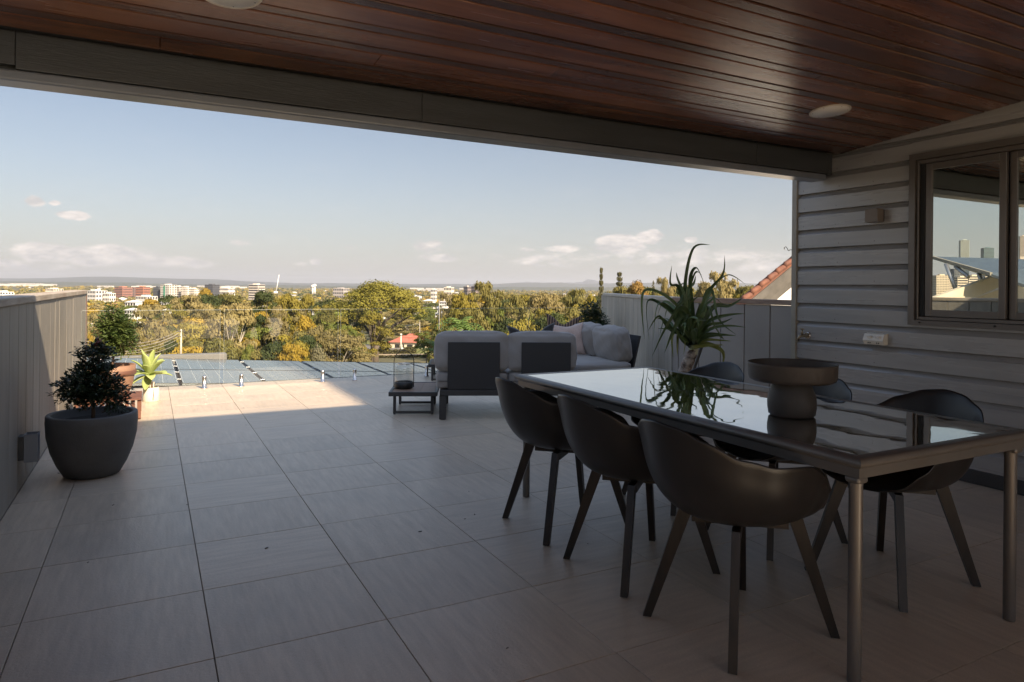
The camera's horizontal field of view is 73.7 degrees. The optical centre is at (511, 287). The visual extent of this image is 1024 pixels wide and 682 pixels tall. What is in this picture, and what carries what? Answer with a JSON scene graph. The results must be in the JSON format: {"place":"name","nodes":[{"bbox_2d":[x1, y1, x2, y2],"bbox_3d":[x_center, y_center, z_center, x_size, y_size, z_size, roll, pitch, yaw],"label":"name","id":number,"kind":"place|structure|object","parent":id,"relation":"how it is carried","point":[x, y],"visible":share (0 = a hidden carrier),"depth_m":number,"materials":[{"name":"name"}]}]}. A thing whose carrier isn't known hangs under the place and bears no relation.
{"place":"outdoors","nodes":[
{"label":"outdoors","id":0,"kind":"place"},
{"bbox_2d":[110,352,226,363],"bbox_3d":[-6.601,1.420,11.958,2.950,0.428,0.300,1,0,-28],"label":"concrete ledge","id":1,"kind":"object","parent":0,"point":[221,355],"visible":0.24,"depth_m":12.27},
{"bbox_2d":[0,285,606,362],"bbox_3d":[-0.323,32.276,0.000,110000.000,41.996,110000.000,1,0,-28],"label":"ground","id":2,"kind":"structure","parent":0,"point":[410,360],"depth_m":3867.76,"materials":[{"name":"plant"}]},
{"bbox_2d":[87,289,106,300],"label":"apartment block","id":3,"kind":"structure","parent":2,"relation":"on","point":[94,294],"depth_m":1487.70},
{"bbox_2d":[87,311,112,338],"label":"gum tree","id":4,"kind":"object","parent":2,"relation":"on","point":[90,317],"visible":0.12,"depth_m":149.09,"materials":[{"name":"beige plant"}]},
{"bbox_2d":[114,286,131,297],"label":"apartment block","id":5,"kind":"structure","parent":2,"relation":"on","point":[124,291],"depth_m":1888.25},
{"bbox_2d":[136,286,149,295],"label":"apartment block","id":6,"kind":"structure","parent":2,"relation":"on","point":[142,290],"depth_m":1870.05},
{"bbox_2d":[127,343,165,355],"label":"gum tree","id":7,"kind":"object","parent":2,"relation":"on","point":[158,349],"visible":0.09,"depth_m":104.41,"materials":[{"name":"green plant"}]},
{"bbox_2d":[129,304,174,350],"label":"gum tree","id":8,"kind":"object","parent":2,"relation":"on","point":[160,331],"visible":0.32,"depth_m":129.51,"materials":[{"name":"beige plant"}]},
{"bbox_2d":[147,294,178,317],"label":"tree","id":9,"kind":"object","parent":2,"relation":"on","point":[166,299],"visible":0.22,"depth_m":406.95,"materials":[{"name":"green plant"}]},
{"bbox_2d":[160,284,176,297],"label":"apartment block","id":10,"kind":"structure","parent":2,"relation":"on","point":[167,289],"depth_m":1820.03,"materials":[{"name":"white concrete"}]},
{"bbox_2d":[158,339,185,353],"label":"tree","id":11,"kind":"object","parent":2,"relation":"on","point":[171,348],"visible":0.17,"depth_m":118.43,"materials":[{"name":"green plant"}]},
{"bbox_2d":[152,308,194,339],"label":"gum tree","id":12,"kind":"object","parent":2,"relation":"on","point":[175,314],"visible":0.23,"depth_m":270.94,"materials":[{"name":"green plant"}]},
{"bbox_2d":[164,345,204,353],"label":"gum tree","id":13,"kind":"object","parent":2,"relation":"on","point":[191,349],"visible":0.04,"depth_m":112.23,"materials":[{"name":"yellow plant"}]},
{"bbox_2d":[169,293,202,329],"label":"gum tree","id":14,"kind":"object","parent":2,"relation":"on","point":[188,300],"visible":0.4,"depth_m":326.13,"materials":[{"name":"beige plant"}]},
{"bbox_2d":[172,323,210,353],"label":"gum tree","id":15,"kind":"object","parent":2,"relation":"on","point":[195,331],"visible":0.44,"depth_m":151.42,"materials":[{"name":"yellow plant"}]},
{"bbox_2d":[189,302,227,343],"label":"gum tree","id":16,"kind":"object","parent":2,"relation":"on","point":[199,312],"visible":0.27,"depth_m":169.04,"materials":[{"name":"beige plant"}]},
{"bbox_2d":[202,294,224,306],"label":"tree","id":17,"kind":"object","parent":2,"relation":"on","point":[215,300],"visible":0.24,"depth_m":340.73,"materials":[{"name":"green plant"}]},
{"bbox_2d":[203,337,240,359],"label":"gum tree","id":18,"kind":"object","parent":2,"relation":"on","point":[214,344],"visible":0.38,"depth_m":99.75,"materials":[{"name":"green plant"}]},
{"bbox_2d":[202,292,247,341],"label":"gum tree","id":19,"kind":"object","parent":2,"relation":"on","point":[230,299],"visible":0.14,"depth_m":257.93,"materials":[{"name":"green plant"}]},
{"bbox_2d":[209,302,257,348],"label":"gum tree","id":20,"kind":"object","parent":2,"relation":"on","point":[228,317],"visible":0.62,"depth_m":148.88,"materials":[{"name":"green plant"}]},
{"bbox_2d":[240,344,254,360],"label":"tree","id":21,"kind":"object","parent":2,"relation":"on","point":[247,351],"visible":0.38,"depth_m":99.51,"materials":[{"name":"green plant"}]},
{"bbox_2d":[249,283,264,300],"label":"apartment block","id":22,"kind":"structure","parent":2,"relation":"on","point":[254,288],"depth_m":1589.57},
{"bbox_2d":[244,326,276,347],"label":"gum tree","id":23,"kind":"object","parent":2,"relation":"on","point":[255,334],"visible":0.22,"depth_m":178.21,"materials":[{"name":"green plant"}]},
{"bbox_2d":[248,289,279,346],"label":"tree","id":24,"kind":"object","parent":2,"relation":"on","point":[263,297],"visible":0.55,"depth_m":258.48,"materials":[{"name":"green plant"}]},
{"bbox_2d":[260,341,284,359],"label":"tree","id":25,"kind":"object","parent":2,"relation":"on","point":[267,350],"visible":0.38,"depth_m":116.19,"materials":[{"name":"green plant"}]},
{"bbox_2d":[254,325,292,350],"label":"tree","id":26,"kind":"object","parent":2,"relation":"on","point":[277,330],"visible":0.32,"depth_m":179.69,"materials":[{"name":"beige plant"}]},
{"bbox_2d":[264,305,288,339],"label":"gum tree","id":27,"kind":"object","parent":2,"relation":"on","point":[269,322],"visible":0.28,"depth_m":209.55,"materials":[{"name":"beige plant"}]},
{"bbox_2d":[276,292,303,333],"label":"tree","id":28,"kind":"object","parent":2,"relation":"on","point":[288,300],"visible":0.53,"depth_m":268.62,"materials":[{"name":"yellow plant"}]},
{"bbox_2d":[275,343,309,360],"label":"gum tree","id":29,"kind":"object","parent":2,"relation":"on","point":[292,352],"visible":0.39,"depth_m":114.27,"materials":[{"name":"yellow plant"}]},
{"bbox_2d":[289,316,316,340],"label":"tree","id":30,"kind":"object","parent":2,"relation":"on","point":[305,323],"visible":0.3,"depth_m":189.23,"materials":[{"name":"yellow plant"}]},
{"bbox_2d":[0,285,612,320],"bbox_3d":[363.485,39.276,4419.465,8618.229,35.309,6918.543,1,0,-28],"label":"forest","id":31,"kind":"object","parent":2,"relation":"on","point":[300,294],"visible":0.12,"depth_m":3477.59,"materials":[{"name":"plant"}]},
{"bbox_2d":[294,294,318,329],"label":"tree","id":32,"kind":"object","parent":2,"relation":"on","point":[307,299],"visible":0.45,"depth_m":288.18,"materials":[{"name":"yellow plant"}]},
{"bbox_2d":[293,334,323,357],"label":"tree","id":33,"kind":"object","parent":2,"relation":"on","point":[310,340],"visible":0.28,"depth_m":149.94,"materials":[{"name":"green plant"}]},
{"bbox_2d":[310,342,325,360],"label":"bush","id":34,"kind":"object","parent":2,"relation":"on","point":[317,353],"visible":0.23,"depth_m":124.67,"materials":[{"name":"green plant"}]},
{"bbox_2d":[307,325,333,360],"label":"gum tree","id":35,"kind":"object","parent":2,"relation":"on","point":[326,345],"visible":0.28,"depth_m":157.14,"materials":[{"name":"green plant"}]},
{"bbox_2d":[312,307,335,335],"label":"gum tree","id":36,"kind":"object","parent":2,"relation":"on","point":[329,316],"visible":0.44,"depth_m":238.44,"materials":[{"name":"green plant"}]},
{"bbox_2d":[316,328,357,360],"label":"gum tree","id":37,"kind":"object","parent":2,"relation":"on","point":[337,332],"visible":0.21,"depth_m":198.07,"materials":[{"name":"green plant"}]},
{"bbox_2d":[333,288,349,298],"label":"apartment block","id":38,"kind":"structure","parent":2,"relation":"on","point":[338,292],"depth_m":2382.00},
{"bbox_2d":[322,334,371,362],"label":"gum tree","id":39,"kind":"object","parent":2,"relation":"on","point":[350,341],"visible":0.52,"depth_m":185.79,"materials":[{"name":"green plant"}]},
{"bbox_2d":[339,324,360,355],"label":"gum tree","id":40,"kind":"object","parent":2,"relation":"on","point":[352,332],"visible":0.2,"depth_m":219.68,"materials":[{"name":"green plant"}]},
{"bbox_2d":[345,300,366,343],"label":"tree","id":41,"kind":"object","parent":2,"relation":"on","point":[356,324],"visible":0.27,"depth_m":326.57,"materials":[{"name":"green plant"}]},
{"bbox_2d":[355,313,394,361],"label":"tree","id":42,"kind":"object","parent":2,"relation":"on","point":[369,319],"visible":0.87,"depth_m":298.55,"materials":[{"name":"green plant"}]},
{"bbox_2d":[323,279,428,361],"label":"fig tree","id":43,"kind":"object","parent":2,"relation":"on","point":[372,291],"visible":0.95,"depth_m":323.56,"materials":[{"name":"green plant"}]},
{"bbox_2d":[392,319,431,335],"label":"gum tree","id":44,"kind":"object","parent":2,"relation":"on","point":[413,330],"visible":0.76,"depth_m":518.96,"materials":[{"name":"green plant"}]},
{"bbox_2d":[414,331,434,362],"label":"tree","id":45,"kind":"object","parent":2,"relation":"on","point":[423,343],"visible":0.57,"depth_m":326.97,"materials":[{"name":"green plant"}]},
{"bbox_2d":[437,292,463,318],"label":"gum tree","id":46,"kind":"object","parent":2,"relation":"on","point":[447,297],"visible":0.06,"depth_m":297.10,"materials":[{"name":"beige plant"}]},
{"bbox_2d":[430,308,478,330],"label":"gum tree","id":47,"kind":"object","parent":2,"relation":"on","point":[456,313],"visible":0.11,"depth_m":144.10,"materials":[{"name":"green plant"}]},
{"bbox_2d":[450,292,478,310],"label":"gum tree","id":48,"kind":"object","parent":2,"relation":"on","point":[462,304],"visible":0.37,"depth_m":188.62,"materials":[{"name":"yellow plant"}]},
{"bbox_2d":[454,309,492,330],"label":"gum tree","id":49,"kind":"object","parent":2,"relation":"on","point":[475,315],"visible":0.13,"depth_m":138.71,"materials":[{"name":"green plant"}]},
{"bbox_2d":[474,280,504,327],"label":"gum tree","id":50,"kind":"object","parent":2,"relation":"on","point":[492,301],"visible":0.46,"depth_m":147.74,"materials":[{"name":"green plant"}]},
{"bbox_2d":[491,317,521,332],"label":"tree","id":51,"kind":"object","parent":2,"relation":"on","point":[501,326],"visible":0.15,"depth_m":148.81,"materials":[{"name":"green plant"}]},
{"bbox_2d":[503,294,535,322],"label":"gum tree","id":52,"kind":"object","parent":2,"relation":"on","point":[515,300],"visible":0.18,"depth_m":168.28,"materials":[{"name":"green plant"}]},
{"bbox_2d":[505,318,537,334],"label":"gum tree","id":53,"kind":"object","parent":2,"relation":"on","point":[523,324],"visible":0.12,"depth_m":138.33,"materials":[{"name":"yellow plant"}]},
{"bbox_2d":[515,311,541,330],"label":"gum tree","id":54,"kind":"object","parent":2,"relation":"on","point":[524,314],"visible":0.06,"depth_m":151.68,"materials":[{"name":"green plant"}]},
{"bbox_2d":[526,291,565,313],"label":"gum tree","id":55,"kind":"object","parent":2,"relation":"on","point":[536,304],"visible":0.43,"depth_m":187.57,"materials":[{"name":"beige plant"}]},
{"bbox_2d":[535,311,568,330],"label":"tree","id":56,"kind":"object","parent":2,"relation":"on","point":[556,315],"visible":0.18,"depth_m":135.23,"materials":[{"name":"green plant"}]},
{"bbox_2d":[559,288,586,316],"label":"gum tree","id":57,"kind":"object","parent":2,"relation":"on","point":[577,299],"visible":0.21,"depth_m":208.69,"materials":[{"name":"green plant"}]},
{"bbox_2d":[627,280,648,294],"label":"tree","id":58,"kind":"object","parent":2,"relation":"on","point":[637,287],"visible":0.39,"depth_m":169.03,"materials":[{"name":"yellow plant"}]},
{"bbox_2d":[656,276,675,296],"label":"gum tree","id":59,"kind":"object","parent":2,"relation":"on","point":[663,283],"visible":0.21,"depth_m":149.29,"materials":[{"name":"yellow plant"}]},
{"bbox_2d":[695,280,716,297],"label":"gum tree","id":60,"kind":"object","parent":2,"relation":"on","point":[700,292],"visible":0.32,"depth_m":158.60,"materials":[{"name":"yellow plant"}]},
{"bbox_2d":[709,271,738,303],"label":"gum tree","id":61,"kind":"object","parent":2,"relation":"on","point":[725,288],"visible":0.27,"depth_m":128.37,"materials":[{"name":"yellow plant"}]},
{"bbox_3d":[1.609,5.956,3.260,11.600,8.680,22.200,1,0,-28],"label":"lower storey","id":62,"kind":"object","parent":2,"relation":"on","visible":0},
{"bbox_2d":[131,364,181,387],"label":"roof","id":63,"kind":"structure","parent":62,"relation":"on","point":[179,381],"depth_m":9.76,"materials":[{"name":"metal"}]},
{"bbox_2d":[87,358,436,385],"bbox_3d":[-3.678,1.382,11.181,7.531,0.489,3.292,1,0,-28],"label":"solar array","id":64,"kind":"object","parent":63,"relation":"on","point":[194,371],"visible":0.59,"depth_m":11.16,"materials":[{"name":"glass"}]},
{"bbox_2d":[928,151,1023,324],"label":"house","id":65,"kind":"structure","parent":62,"relation":"on","point":[1008,243],"depth_m":5.31,"materials":[{"name":"wood"}]},
{"bbox_2d":[0,281,737,291],"bbox_3d":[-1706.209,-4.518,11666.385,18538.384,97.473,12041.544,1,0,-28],"label":"wooded hills","id":66,"kind":"structure","parent":0,"point":[303,286],"depth_m":10402.31,"materials":[{"name":"plant"}]},
{"bbox_2d":[0,277,757,286],"bbox_3d":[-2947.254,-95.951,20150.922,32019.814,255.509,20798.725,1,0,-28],"label":"hills","id":67,"kind":"structure","parent":0,"point":[154,280],"depth_m":17736.91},
{"bbox_2d":[359,340,427,353],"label":"park lawn","id":68,"kind":"structure","parent":0,"point":[419,352],"depth_m":448.97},
{"bbox_2d":[379,349,415,353],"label":"hedge","id":69,"kind":"object","parent":68,"relation":"on","point":[396,351],"visible":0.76,"depth_m":425.99,"materials":[{"name":"green plant"}]},
{"bbox_2d":[379,354,431,357],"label":"hedge","id":70,"kind":"object","parent":68,"relation":"on","point":[400,356],"visible":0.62,"depth_m":399.62,"materials":[{"name":"green plant"}]},
{"bbox_2d":[389,334,430,348],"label":"clubhouse","id":71,"kind":"structure","parent":68,"relation":"on","point":[407,340],"depth_m":465.27},
{"bbox_2d":[0,86,791,283],"label":"sky","id":72,"kind":"structure","parent":0,"point":[90,186],"materials":[{"name":"blue"}]},
{"bbox_2d":[431,316,484,339],"bbox_3d":[-4.570,4.569,59.930,4.982,3.884,4.911,1,0,-7],"label":"palm tree","id":73,"kind":"object","parent":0,"point":[460,324],"visible":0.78,"depth_m":59.72,"materials":[{"name":"green plant"}]},
{"bbox_2d":[0,372,1023,681],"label":"terrace floor","id":74,"kind":"structure","parent":0,"point":[326,530],"depth_m":3.08,"materials":[{"name":"tile"}]},
{"bbox_2d":[0,290,87,519],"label":"board fence","id":75,"kind":"object","parent":74,"relation":"on","point":[40,335],"visible":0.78,"depth_m":4.55,"materials":[{"name":"paint"}]},
{"bbox_2d":[18,431,39,462],"bbox_3d":[-2.962,0.980,4.185,0.100,0.170,0.090,1,0,-28],"label":"fence light","id":76,"kind":"object","parent":75,"relation":"attached to","point":[28,447],"visible":1,"depth_m":4.15,"materials":[{"name":"metal"}]},
{"bbox_2d":[44,337,139,479],"bbox_3d":[-2.809,0.792,4.582,0.554,0.920,0.536,1,0,-28],"label":"potted shrub","id":77,"kind":"object","parent":74,"relation":"on","point":[93,440],"visible":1,"depth_m":4.48,"materials":[{"name":"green plant"}]},
{"bbox_2d":[73,391,141,418],"bbox_3d":[-3.841,1.142,6.516,0.540,0.199,0.540,1,0,-28],"label":"plant stand","id":78,"kind":"object","parent":74,"relation":"on","point":[137,395],"visible":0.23,"depth_m":6.41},
{"bbox_2d":[89,301,140,395],"bbox_3d":[-3.815,0.582,6.522,0.492,0.920,0.457,1,0,-28],"label":"potted lilly pilly","id":79,"kind":"object","parent":78,"relation":"on","point":[119,328],"visible":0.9,"depth_m":6.48,"materials":[{"name":"plant"}]},
{"bbox_2d":[131,349,171,401],"bbox_3d":[-3.963,0.960,7.425,0.467,0.562,0.366,1,0,-11],"label":"potted agave","id":80,"kind":"object","parent":74,"relation":"on","point":[149,367],"visible":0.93,"depth_m":7.39,"materials":[{"name":"plant"}]},
{"bbox_2d":[81,307,604,388],"bbox_3d":[-1.678,0.781,9.492,7.312,0.964,0.080,1,0,-28],"label":"glass balustrade","id":81,"kind":"object","parent":74,"relation":"on","point":[204,381],"visible":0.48,"depth_m":9.01,"materials":[{"name":"glass"}]},
{"bbox_2d":[388,382,438,413],"bbox_3d":[-1.005,1.154,7.114,0.480,0.232,0.733,1,0,-4],"label":"side table","id":82,"kind":"object","parent":74,"relation":"on","point":[431,389],"visible":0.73,"depth_m":6.82,"materials":[{"name":"metal"}]},
{"bbox_2d":[393,350,413,388],"bbox_3d":[-1.111,0.842,7.020,0.192,0.388,0.192,1,0,34],"label":"glass lantern","id":83,"kind":"object","parent":82,"relation":"on","point":[404,384],"visible":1,"depth_m":6.98,"materials":[{"name":"glass"}]},
{"bbox_2d":[434,330,595,419],"bbox_3d":[0.006,0.853,7.057,1.598,0.854,0.955,1,0,-4],"label":"outdoor sofa","id":84,"kind":"object","parent":74,"relation":"on","point":[471,363],"visible":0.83,"depth_m":6.59,"materials":[{"name":"fabric"}]},
{"bbox_2d":[506,322,554,333],"bbox_3d":[0.218,0.628,7.270,0.528,0.483,0.165,-3,-12,-4],"label":"throw pillow","id":85,"kind":"object","parent":84,"relation":"on","point":[550,327],"visible":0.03,"depth_m":7.29,"materials":[{"name":"black fabric"}]},
{"bbox_2d":[495,377,625,545],"bbox_3d":[0.240,0.874,3.673,0.690,0.816,0.616,1,0,-28],"label":"dining chair","id":86,"kind":"object","parent":74,"relation":"on","point":[533,419],"visible":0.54,"depth_m":3.46,"materials":[{"name":"plastic"}]},
{"bbox_2d":[572,322,640,370],"bbox_3d":[0.858,0.857,8.163,0.846,0.862,1.570,1,0,-17],"label":"corner sofa section","id":87,"kind":"object","parent":74,"relation":"on","point":[610,347],"visible":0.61,"depth_m":7.62,"materials":[{"name":"fabric"}]},
{"bbox_2d":[546,313,580,326],"bbox_3d":[0.647,0.587,8.854,0.470,0.470,0.150,6,-10,2],"label":"pillow","id":88,"kind":"object","parent":87,"relation":"on","point":[551,320],"visible":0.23,"depth_m":8.85,"materials":[{"name":"fabric"}]},
{"bbox_2d":[553,322,585,353],"bbox_3d":[0.686,0.642,8.310,0.420,0.420,0.165,-3,-14,-4],"label":"throw pillow","id":89,"kind":"object","parent":87,"relation":"on","point":[576,329],"visible":0.41,"depth_m":8.28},
{"bbox_2d":[601,293,672,370],"bbox_3d":[1.751,0.728,9.951,0.174,1.240,5.254,1,0,-1],"label":"splayed fence","id":90,"kind":"object","parent":74,"relation":"on","point":[621,310],"visible":0.46,"depth_m":8.76,"materials":[{"name":"paint"}]},
{"bbox_2d":[557,394,719,597],"bbox_3d":[0.535,0.877,3.117,0.690,0.816,0.616,1,0,-28],"label":"dining chair","id":91,"kind":"object","parent":74,"relation":"on","point":[606,444],"visible":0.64,"depth_m":2.91,"materials":[{"name":"plastic"}]},
{"bbox_2d":[622,362,743,515],"bbox_3d":[1.083,0.883,4.202,0.690,0.816,0.616,1,0,-30],"label":"dining chair","id":92,"kind":"object","parent":74,"relation":"on","point":[728,371],"visible":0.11,"depth_m":4.35,"materials":[{"name":"plastic"}]},
{"bbox_2d":[641,244,745,372],"bbox_3d":[1.603,0.462,5.949,0.814,1.669,1.418,1,0,21],"label":"pandanus plant","id":93,"kind":"object","parent":74,"relation":"on","point":[691,331],"visible":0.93,"depth_m":5.75,"materials":[{"name":"green plant"}]},
{"bbox_2d":[672,297,790,386],"bbox_3d":[2.157,0.707,6.648,0.174,1.190,1.606,1,0,-28],"label":"panel fence","id":94,"kind":"object","parent":74,"relation":"on","point":[766,331],"visible":0.24,"depth_m":6.39,"materials":[{"name":"paint"}]},
{"bbox_2d":[638,419,839,674],"bbox_3d":[0.805,0.880,2.564,0.690,0.816,0.616,1,0,-28],"label":"dining chair","id":95,"kind":"object","parent":74,"relation":"on","point":[697,479],"visible":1,"depth_m":2.35,"materials":[{"name":"plastic"}]},
{"bbox_2d":[515,367,1023,681],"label":"dining table","id":96,"kind":"object","parent":74,"relation":"on","point":[857,444],"visible":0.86,"depth_m":2.66,"materials":[{"name":"black glass"}]},
{"bbox_2d":[747,358,838,418],"bbox_3d":[1.198,0.435,2.922,0.362,0.224,0.362,1,0,-28],"label":"pedestal bowl","id":97,"kind":"object","parent":96,"relation":"on","point":[791,393],"visible":1,"depth_m":2.83,"materials":[{"name":"ceramic"}]},
{"bbox_2d":[705,378,851,560],"bbox_3d":[1.418,0.886,3.570,0.690,0.816,0.616,1,0,-26],"label":"dining chair","id":98,"kind":"object","parent":74,"relation":"on","point":[839,388],"visible":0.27,"depth_m":3.49,"materials":[{"name":"plastic"}]},
{"bbox_2d":[804,389,983,612],"bbox_3d":[1.748,0.889,3.074,0.690,0.816,0.616,1,0,-28],"label":"dining chair","id":99,"kind":"object","parent":74,"relation":"on","point":[938,479],"visible":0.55,"depth_m":3.00,"materials":[{"name":"plastic"}]},
{"bbox_2d":[791,101,1023,495],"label":"weatherboard wall","id":100,"kind":"structure","parent":74,"relation":"on","point":[933,246],"depth_m":4.85,"materials":[{"name":"paint"}]},
{"bbox_2d":[0,28,831,181],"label":"roof beam","id":101,"kind":"structure","parent":100,"relation":"attached to","point":[40,62],"depth_m":3.70,"materials":[{"name":"metal"}]},
{"bbox_2d":[865,208,883,222],"bbox_3d":[2.733,-0.538,5.144,0.085,0.100,0.104,1,0,-28],"label":"wall light","id":102,"kind":"object","parent":100,"relation":"attached to","point":[875,215],"visible":1,"depth_m":5.11,"materials":[{"name":"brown metal"}]},
{"bbox_2d":[863,333,887,344],"bbox_3d":[2.735,0.389,5.144,0.066,0.084,0.160,1,0,-28],"label":"power outlet","id":103,"kind":"object","parent":100,"relation":"attached to","point":[876,338],"visible":1,"depth_m":5.12,"materials":[{"name":"plastic"}]},
{"bbox_2d":[907,136,1023,330],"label":"window","id":104,"kind":"structure","parent":100,"relation":"in","point":[959,196],"depth_m":4.61,"materials":[{"name":"brown metal"}]},
{"bbox_2d":[0,0,1023,153],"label":"ceiling","id":105,"kind":"structure","parent":0,"point":[774,72],"depth_m":3.35,"materials":[{"name":"brown wood"}]},
{"bbox_2d":[206,0,261,8],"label":"ceiling speaker","id":106,"kind":"object","parent":105,"relation":"attached to","point":[238,4],"visible":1,"depth_m":2.76,"materials":[{"name":"white plastic"}]},
{"bbox_2d":[809,104,851,117],"bbox_3d":[2.034,-1.125,4.366,0.247,0.011,0.247,1,-5,-28],"label":"ceiling light","id":107,"kind":"object","parent":105,"relation":"attached to","point":[828,111],"visible":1,"depth_m":4.35,"materials":[{"name":"white plastic"}]},
{"bbox_2d":[576,299,610,325],"bbox_3d":[1.276,0.735,10.565,0.525,1.116,0.543,1,0,-28],"label":"potted bay shrub","id":108,"kind":"object","parent":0,"point":[596,316],"visible":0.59,"depth_m":10.51,"materials":[{"name":"green plant"}]},
{"bbox_2d":[739,256,791,305],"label":"gable house","id":109,"kind":"structure","parent":0,"point":[775,284],"depth_m":15.73,"materials":[{"name":"paint"}]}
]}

